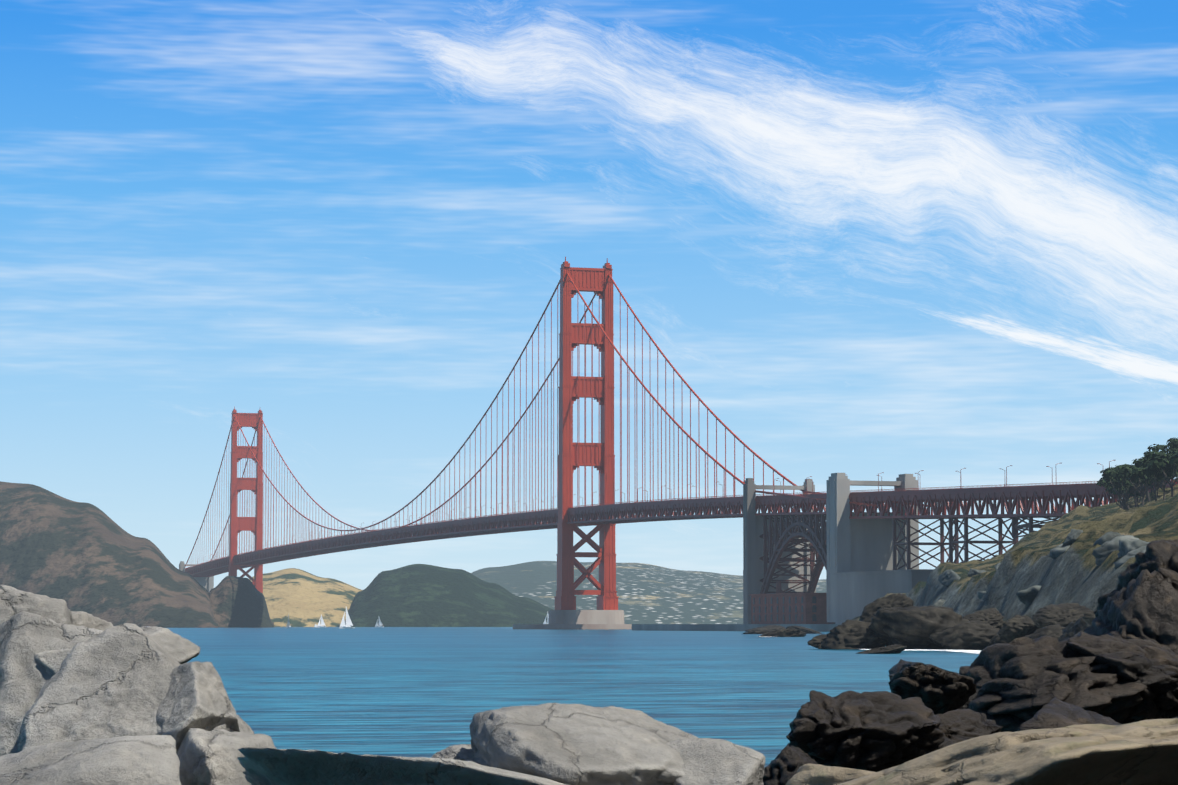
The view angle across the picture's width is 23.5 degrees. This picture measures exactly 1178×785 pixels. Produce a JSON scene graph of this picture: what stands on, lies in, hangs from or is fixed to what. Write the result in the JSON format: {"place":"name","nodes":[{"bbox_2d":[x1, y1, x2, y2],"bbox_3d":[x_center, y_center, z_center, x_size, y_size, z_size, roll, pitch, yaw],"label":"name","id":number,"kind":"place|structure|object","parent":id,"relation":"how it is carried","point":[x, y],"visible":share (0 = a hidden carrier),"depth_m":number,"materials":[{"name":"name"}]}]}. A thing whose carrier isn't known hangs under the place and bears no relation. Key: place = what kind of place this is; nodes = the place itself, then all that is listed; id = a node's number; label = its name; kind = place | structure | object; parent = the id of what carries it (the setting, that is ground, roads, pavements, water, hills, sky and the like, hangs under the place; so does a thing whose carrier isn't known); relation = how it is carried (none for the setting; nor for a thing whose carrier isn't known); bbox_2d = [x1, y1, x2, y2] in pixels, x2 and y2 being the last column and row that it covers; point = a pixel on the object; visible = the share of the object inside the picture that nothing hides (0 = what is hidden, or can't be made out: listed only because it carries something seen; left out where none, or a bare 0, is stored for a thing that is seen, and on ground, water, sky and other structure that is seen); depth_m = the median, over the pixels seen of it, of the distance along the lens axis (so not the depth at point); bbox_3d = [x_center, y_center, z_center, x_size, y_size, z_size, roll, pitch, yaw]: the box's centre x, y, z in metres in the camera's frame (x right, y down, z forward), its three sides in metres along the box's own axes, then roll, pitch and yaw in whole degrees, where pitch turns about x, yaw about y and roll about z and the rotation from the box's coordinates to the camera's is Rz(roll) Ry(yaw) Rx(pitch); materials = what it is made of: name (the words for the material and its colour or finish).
{"place":"outdoors","nodes":[
{"label":"outdoors","id":0,"kind":"place"},
{"bbox_2d":[0,481,217,627],"bbox_3d":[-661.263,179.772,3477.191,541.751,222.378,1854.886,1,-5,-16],"label":"hill","id":1,"kind":"structure","parent":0,"point":[93,560],"depth_m":2879.70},
{"bbox_2d":[249,568,361,626],"bbox_3d":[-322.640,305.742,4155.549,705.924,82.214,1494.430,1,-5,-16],"label":"golden hill","id":2,"kind":"structure","parent":0,"point":[301,598],"depth_m":3564.99,"materials":[{"name":"beige plant"}]},
{"bbox_2d":[337,564,553,626],"bbox_3d":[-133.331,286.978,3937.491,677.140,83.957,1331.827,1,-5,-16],"label":"wooded hill","id":3,"kind":"structure","parent":0,"point":[419,595],"depth_m":3406.59,"materials":[{"name":"green plant"}]},
{"bbox_2d":[167,627,978,766],"bbox_3d":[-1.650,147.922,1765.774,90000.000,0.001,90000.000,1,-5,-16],"label":"sea","id":4,"kind":"structure","parent":0,"point":[429,692],"depth_m":163.01,"materials":[{"name":"liquid"}]},
{"bbox_2d":[209,576,273,627],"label":"rock outcrop","id":5,"kind":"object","parent":4,"relation":"in","point":[238,602],"visible":0.71,"depth_m":2848.73,"materials":[{"name":"grey stone"}]},
{"bbox_2d":[228,406,262,592],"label":"tower","id":6,"kind":"structure","parent":5,"relation":"on","point":[254,421],"depth_m":2997.65,"materials":[{"name":"red metal"}]},
{"bbox_2d":[318,615,325,626],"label":"sailboat","id":7,"kind":"object","parent":4,"relation":"in","point":[321,623],"visible":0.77,"depth_m":2976.65,"materials":[{"name":"white fabric"}]},
{"bbox_2d":[339,608,354,628],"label":"sailboat","id":8,"kind":"object","parent":4,"relation":"on","point":[349,624],"visible":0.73,"depth_m":2135.11,"materials":[{"name":"white fabric"}]},
{"bbox_2d":[375,618,383,626],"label":"sailboat","id":9,"kind":"object","parent":4,"relation":"in","point":[380,623],"visible":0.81,"depth_m":3031.53,"materials":[{"name":"white fabric"}]},
{"bbox_2d":[543,611,548,623],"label":"sailboat","id":10,"kind":"object","parent":4,"relation":"in","point":[547,615],"visible":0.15,"depth_m":2491.67,"materials":[{"name":"white fabric"}]},
{"bbox_2d":[513,610,631,628],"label":"tower pier","id":11,"kind":"structure","parent":4,"relation":"in","point":[586,619],"depth_m":1751.38,"materials":[{"name":"concrete"}]},
{"bbox_2d":[554,257,618,609],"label":"tower","id":12,"kind":"structure","parent":11,"relation":"on","point":[598,282],"depth_m":1772.09,"materials":[{"name":"red metal"}]},
{"bbox_2d":[185,273,930,565],"bbox_3d":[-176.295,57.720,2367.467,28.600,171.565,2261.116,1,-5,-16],"label":"cables","id":13,"kind":"object","parent":12,"relation":"attached to","point":[710,411],"visible":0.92,"depth_m":1806.32,"materials":[{"name":"red metal"}]},
{"bbox_2d":[204,287,793,560],"bbox_3d":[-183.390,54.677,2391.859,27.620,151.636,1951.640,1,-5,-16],"label":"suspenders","id":14,"kind":"object","parent":13,"relation":"attached to","point":[214,556],"visible":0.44,"depth_m":1832.70,"materials":[{"name":"red metal"}]},
{"bbox_2d":[908,649,981,650],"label":"surf","id":15,"kind":"structure","parent":4,"relation":"on","point":[938,650],"depth_m":325.60,"materials":[{"name":"liquid"}]},
{"bbox_2d":[0,0,1177,589],"label":"sky","id":16,"kind":"structure","parent":0,"point":[939,238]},
{"bbox_2d":[471,561,826,623],"bbox_3d":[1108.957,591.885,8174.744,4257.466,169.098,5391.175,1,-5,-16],"label":"distant hillside","id":17,"kind":"structure","parent":0,"point":[650,594],"depth_m":6204.76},
{"bbox_2d":[945,650,980,651],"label":"surf","id":18,"kind":"structure","parent":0,"point":[962,651],"depth_m":311.89,"materials":[{"name":"liquid"}]},
{"bbox_2d":[833,480,1177,623],"bbox_3d":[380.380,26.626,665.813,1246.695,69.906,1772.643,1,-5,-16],"label":"hillside","id":19,"kind":"structure","parent":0,"point":[1074,573],"depth_m":449.03,"materials":[{"name":"grey stone"}]},
{"bbox_2d":[0,584,276,784],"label":"boulder","id":20,"kind":"object","parent":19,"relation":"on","point":[86,698],"visible":1,"depth_m":12.56,"materials":[{"name":"grey stone"}]},
{"bbox_2d":[237,703,764,784],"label":"boulder","id":21,"kind":"object","parent":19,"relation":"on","point":[559,744],"visible":1,"depth_m":11.66,"materials":[{"name":"grey stone"}]},
{"bbox_2d":[632,569,933,631],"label":"anchorage block","id":22,"kind":"structure","parent":19,"relation":"on","point":[856,593],"depth_m":1271.93,"materials":[{"name":"concrete"}]},
{"bbox_2d":[179,473,918,623],"bbox_3d":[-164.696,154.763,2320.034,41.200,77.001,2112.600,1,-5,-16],"label":"concrete pylons","id":23,"kind":"object","parent":22,"relation":"on","point":[857,545],"visible":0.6,"depth_m":1315.69,"materials":[{"name":"concrete"}]},
{"bbox_2d":[750,581,834,623],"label":"brick fort","id":24,"kind":"structure","parent":22,"relation":"on","point":[778,607],"depth_m":1353.51,"materials":[{"name":"brick"}]},
{"bbox_2d":[743,593,1096,653],"bbox_3d":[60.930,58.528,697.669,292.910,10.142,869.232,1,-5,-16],"label":"shore rocks","id":25,"kind":"object","parent":19,"relation":"on","point":[896,623],"visible":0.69,"depth_m":340.34,"materials":[{"name":"grey stone"}]},
{"bbox_2d":[763,539,1177,784],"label":"dark rocks","id":26,"kind":"object","parent":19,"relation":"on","point":[1115,662],"visible":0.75,"depth_m":22.64,"materials":[{"name":"black stone"}]},
{"bbox_2d":[786,718,1177,784],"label":"tan slab","id":27,"kind":"object","parent":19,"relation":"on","point":[1143,752],"visible":1,"depth_m":9.80,"materials":[{"name":"beige stone"}]},
{"bbox_2d":[933,529,1148,606],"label":"rock outcrops","id":28,"kind":"object","parent":19,"relation":"on","point":[1126,546],"visible":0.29,"depth_m":370.74,"materials":[{"name":"grey stone"}]},
{"bbox_2d":[1096,437,1177,509],"bbox_3d":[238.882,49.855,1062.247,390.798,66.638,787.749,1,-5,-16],"label":"trees","id":29,"kind":"object","parent":19,"relation":"on","point":[1156,468],"visible":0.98,"depth_m":859.84,"materials":[{"name":"green plant"}]},
{"bbox_3d":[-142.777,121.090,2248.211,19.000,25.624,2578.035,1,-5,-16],"label":"roadway","id":30,"kind":"object","parent":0,"visible":0},
{"bbox_2d":[197,460,1115,563],"bbox_3d":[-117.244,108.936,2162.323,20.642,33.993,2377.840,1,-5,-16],"label":"street lamps","id":31,"kind":"object","parent":30,"relation":"on","point":[647,499],"visible":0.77,"depth_m":1679.33,"materials":[{"name":"metal"}]},
{"bbox_2d":[185,481,1177,576],"bbox_3d":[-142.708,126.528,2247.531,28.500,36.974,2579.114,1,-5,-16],"label":"deck truss","id":32,"kind":"object","parent":30,"relation":"on","point":[1042,496],"visible":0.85,"depth_m":1502.92,"materials":[{"name":"red metal"}]},
{"bbox_2d":[185,480,1171,568],"bbox_3d":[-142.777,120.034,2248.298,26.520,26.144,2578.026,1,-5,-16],"label":"railing","id":33,"kind":"object","parent":32,"relation":"on","point":[858,491],"visible":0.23,"depth_m":1501.19,"materials":[{"name":"red metal"}]},
{"bbox_2d":[759,514,1060,593],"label":"steel support trusses","id":34,"kind":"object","parent":32,"relation":"attached to","point":[788,532],"depth_m":1344.46,"materials":[{"name":"metal"}]}
]}

